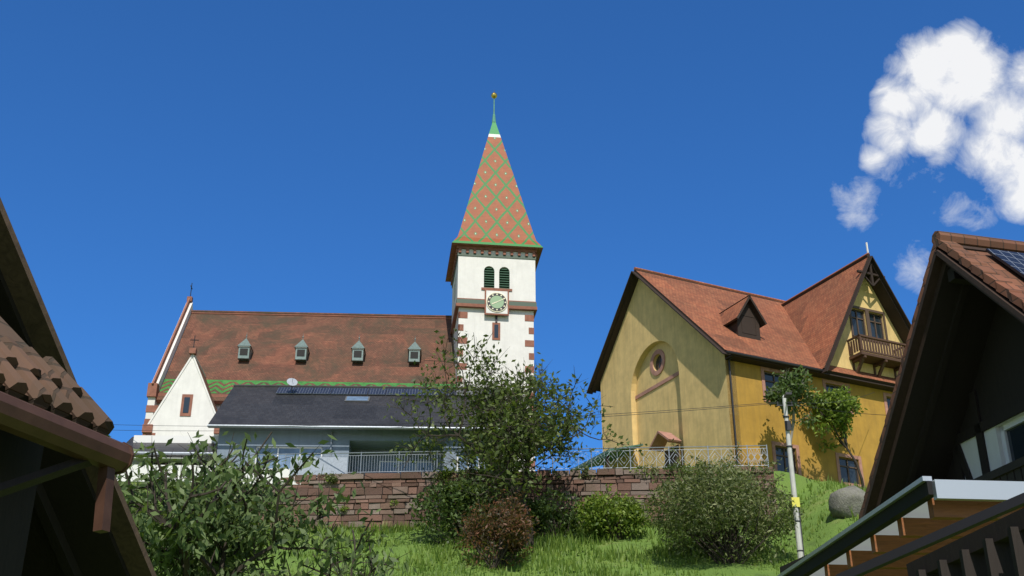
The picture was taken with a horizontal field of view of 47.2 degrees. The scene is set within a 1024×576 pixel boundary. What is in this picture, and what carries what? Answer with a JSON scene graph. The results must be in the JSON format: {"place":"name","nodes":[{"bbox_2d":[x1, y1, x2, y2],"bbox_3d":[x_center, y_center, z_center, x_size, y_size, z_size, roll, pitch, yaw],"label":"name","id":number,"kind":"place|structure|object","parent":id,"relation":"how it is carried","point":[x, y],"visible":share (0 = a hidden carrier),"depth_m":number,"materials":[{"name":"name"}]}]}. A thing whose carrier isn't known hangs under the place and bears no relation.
{"place":"outdoors","nodes":[
{"label":"outdoors","id":0,"kind":"place"},
{"bbox_2d":[318,471,341,486],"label":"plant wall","id":1,"kind":"structure","parent":0,"point":[329,477],"depth_m":57.64,"materials":[{"name":"green plant"}]},
{"bbox_2d":[340,505,349,513],"bbox_3d":[-8.111,10.765,57.011,0.521,0.424,0.359,0,-25,0],"label":"wall plant","id":2,"kind":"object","parent":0,"point":[344,509],"depth_m":56.95,"materials":[{"name":"green plant"}]},
{"bbox_2d":[389,499,398,504],"bbox_3d":[-5.698,10.466,57.031,0.571,0.431,0.414,0,-25,0],"label":"wall plant","id":3,"kind":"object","parent":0,"point":[394,502],"depth_m":56.98,"materials":[{"name":"green plant"}]},
{"bbox_2d":[431,471,443,481],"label":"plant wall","id":4,"kind":"structure","parent":0,"point":[435,475],"depth_m":57.38,"materials":[{"name":"green plant"}]},
{"bbox_2d":[437,469,454,481],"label":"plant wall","id":5,"kind":"structure","parent":0,"point":[442,473],"depth_m":57.36,"materials":[{"name":"green plant"}]},
{"bbox_2d":[442,465,458,480],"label":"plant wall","id":6,"kind":"structure","parent":0,"point":[447,471],"depth_m":57.38,"materials":[{"name":"green plant"}]},
{"bbox_2d":[125,471,857,575],"bbox_3d":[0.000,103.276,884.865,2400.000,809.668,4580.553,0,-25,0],"label":"ground","id":7,"kind":"structure","parent":0,"point":[832,527],"depth_m":50.28,"materials":[{"name":"green plant"}]},
{"bbox_2d":[0,198,156,575],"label":"house","id":8,"kind":"structure","parent":7,"relation":"on","point":[64,507],"depth_m":6.55,"materials":[{"name":"wood"}]},
{"bbox_2d":[119,478,179,575],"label":"bush","id":9,"kind":"object","parent":7,"relation":"on","point":[153,549],"visible":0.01,"depth_m":25.42,"materials":[{"name":"green plant"}]},
{"bbox_2d":[117,430,364,575],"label":"bush","id":10,"kind":"object","parent":7,"relation":"on","point":[206,526],"visible":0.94,"depth_m":24.77,"materials":[{"name":"green plant"}]},
{"bbox_2d":[142,284,455,435],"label":"church nave","id":11,"kind":"structure","parent":7,"relation":"on","point":[210,359],"depth_m":79.40,"materials":[{"name":"brown tile"}]},
{"bbox_2d":[117,378,498,486],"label":"grey house","id":12,"kind":"structure","parent":7,"relation":"on","point":[293,413],"depth_m":62.54,"materials":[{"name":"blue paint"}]},
{"bbox_2d":[250,508,416,575],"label":"bush","id":13,"kind":"object","parent":7,"relation":"on","point":[373,562],"visible":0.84,"depth_m":26.01,"materials":[{"name":"green plant"}]},
{"bbox_2d":[405,465,521,549],"bbox_3d":[-2.212,10.301,53.858,5.426,4.210,3.108,0,-25,0],"label":"shrub","id":14,"kind":"object","parent":7,"relation":"on","point":[448,493],"visible":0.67,"depth_m":53.39,"materials":[{"name":"green plant"}]},
{"bbox_2d":[453,489,539,569],"bbox_3d":[-0.748,10.220,49.452,3.733,3.872,3.429,-5,-25,10],"label":"red shrub","id":15,"kind":"object","parent":7,"relation":"on","point":[507,534],"visible":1,"depth_m":48.99,"materials":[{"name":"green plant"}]},
{"bbox_2d":[247,445,768,472],"bbox_3d":[-0.375,8.567,57.841,25.751,1.260,0.053,-1,-25,3],"label":"terrace railing","id":16,"kind":"object","parent":7,"relation":"on","point":[630,460],"visible":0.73,"depth_m":57.65,"materials":[{"name":"metal"}]},
{"bbox_2d":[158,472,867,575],"bbox_3d":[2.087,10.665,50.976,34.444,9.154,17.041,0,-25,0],"label":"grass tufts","id":17,"kind":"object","parent":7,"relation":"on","point":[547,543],"visible":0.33,"depth_m":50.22,"materials":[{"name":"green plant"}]},
{"bbox_2d":[381,329,647,547],"bbox_3d":[0.085,7.002,55.369,10.160,11.289,12.029,-11,-27,22],"label":"apple tree","id":18,"kind":"object","parent":7,"relation":"on","point":[514,432],"visible":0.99,"depth_m":53.62,"materials":[{"name":"green plant"}]},
{"bbox_2d":[516,487,585,538],"bbox_3d":[1.636,10.615,54.236,3.716,2.946,2.255,0,-25,0],"label":"shrub","id":19,"kind":"object","parent":7,"relation":"on","point":[542,510],"visible":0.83,"depth_m":53.92,"materials":[{"name":"green plant"}]},
{"bbox_2d":[574,484,651,540],"bbox_3d":[4.589,10.369,53.743,3.612,3.003,3.540,0,-25,0],"label":"green shrub","id":20,"kind":"object","parent":7,"relation":"on","point":[616,514],"visible":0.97,"depth_m":52.94,"materials":[{"name":"green plant"}]},
{"bbox_2d":[625,438,804,566],"bbox_3d":[8.232,9.075,49.035,7.113,5.820,6.837,8,-26,-17],"label":"shrub","id":21,"kind":"object","parent":7,"relation":"on","point":[719,525],"visible":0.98,"depth_m":47.82,"materials":[{"name":"green plant"}]},
{"bbox_2d":[571,242,910,486],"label":"yellow house","id":22,"kind":"structure","parent":7,"relation":"on","point":[672,343],"depth_m":65.33,"materials":[{"name":"paint"}]},
{"bbox_2d":[777,392,804,558],"bbox_3d":[11.600,7.889,47.867,0.700,7.881,1.433,0,-25,0],"label":"utility pole","id":23,"kind":"object","parent":7,"relation":"on","point":[798,530],"visible":0.96,"depth_m":48.36,"materials":[{"name":"light grey metal"},{"name":"yellow painted sign"}]},
{"bbox_2d":[114,392,877,430],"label":"power lines","id":24,"kind":"object","parent":23,"relation":"attached to","point":[545,420],"visible":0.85,"depth_m":53.48,"materials":[{"name":"grey metal"}]},
{"bbox_2d":[762,364,822,444],"bbox_3d":[14.131,6.684,58.211,3.110,5.520,3.114,0,-25,0],"label":"tree","id":25,"kind":"object","parent":7,"relation":"on","point":[795,383],"visible":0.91,"depth_m":58.40,"materials":[{"name":"green plant"}]},
{"bbox_2d":[802,384,867,489],"bbox_3d":[16.692,7.814,60.342,3.109,5.886,3.400,-18,-30,33],"label":"tree","id":26,"kind":"object","parent":7,"relation":"on","point":[837,418],"visible":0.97,"depth_m":60.61,"materials":[{"name":"green plant"}]},
{"bbox_2d":[829,485,864,517],"bbox_3d":[14.700,9.430,50.762,2.010,1.796,1.643,0,-25,0],"label":"boulder","id":27,"kind":"object","parent":7,"relation":"on","point":[841,500],"visible":0.6,"depth_m":50.20,"materials":[{"name":"stone"}]},
{"bbox_2d":[777,476,1023,575],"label":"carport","id":28,"kind":"object","parent":7,"relation":"on","point":[924,526],"visible":1,"depth_m":6.13,"materials":[{"name":"brown wood"}]},
{"bbox_2d":[780,231,1023,572],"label":"house","id":29,"kind":"structure","parent":7,"relation":"on","point":[955,411],"depth_m":18.21,"materials":[{"name":"wood"}]},
{"bbox_2d":[445,92,542,470],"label":"church tower","id":30,"kind":"structure","parent":0,"point":[496,251],"depth_m":80.16,"materials":[{"name":"white paint"}]},
{"bbox_2d":[0,0,1023,473],"label":"sky","id":31,"kind":"structure","parent":0,"point":[313,156],"materials":[{"name":"blue"}]},
{"bbox_2d":[258,466,777,530],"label":"retaining wall","id":32,"kind":"structure","parent":0,"point":[374,495],"depth_m":57.03,"materials":[{"name":"brown stone"}]},
{"bbox_2d":[576,464,590,478],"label":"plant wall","id":33,"kind":"structure","parent":0,"point":[585,468],"depth_m":57.03,"materials":[{"name":"green plant"}]},
{"bbox_2d":[629,466,647,476],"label":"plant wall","id":34,"kind":"structure","parent":0,"point":[638,471],"depth_m":56.88,"materials":[{"name":"green plant"}]},
{"bbox_2d":[639,463,659,479],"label":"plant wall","id":35,"kind":"structure","parent":0,"point":[653,469],"depth_m":56.94,"materials":[{"name":"green plant"}]},
{"bbox_2d":[663,465,674,475],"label":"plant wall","id":36,"kind":"structure","parent":0,"point":[668,467],"depth_m":56.86,"materials":[{"name":"green plant"}]},
{"bbox_2d":[665,461,683,478],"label":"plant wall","id":37,"kind":"structure","parent":0,"point":[676,467],"depth_m":56.92,"materials":[{"name":"green plant"}]},
{"bbox_2d":[678,463,692,474],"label":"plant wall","id":38,"kind":"structure","parent":0,"point":[688,465],"depth_m":56.75,"materials":[{"name":"green plant"}]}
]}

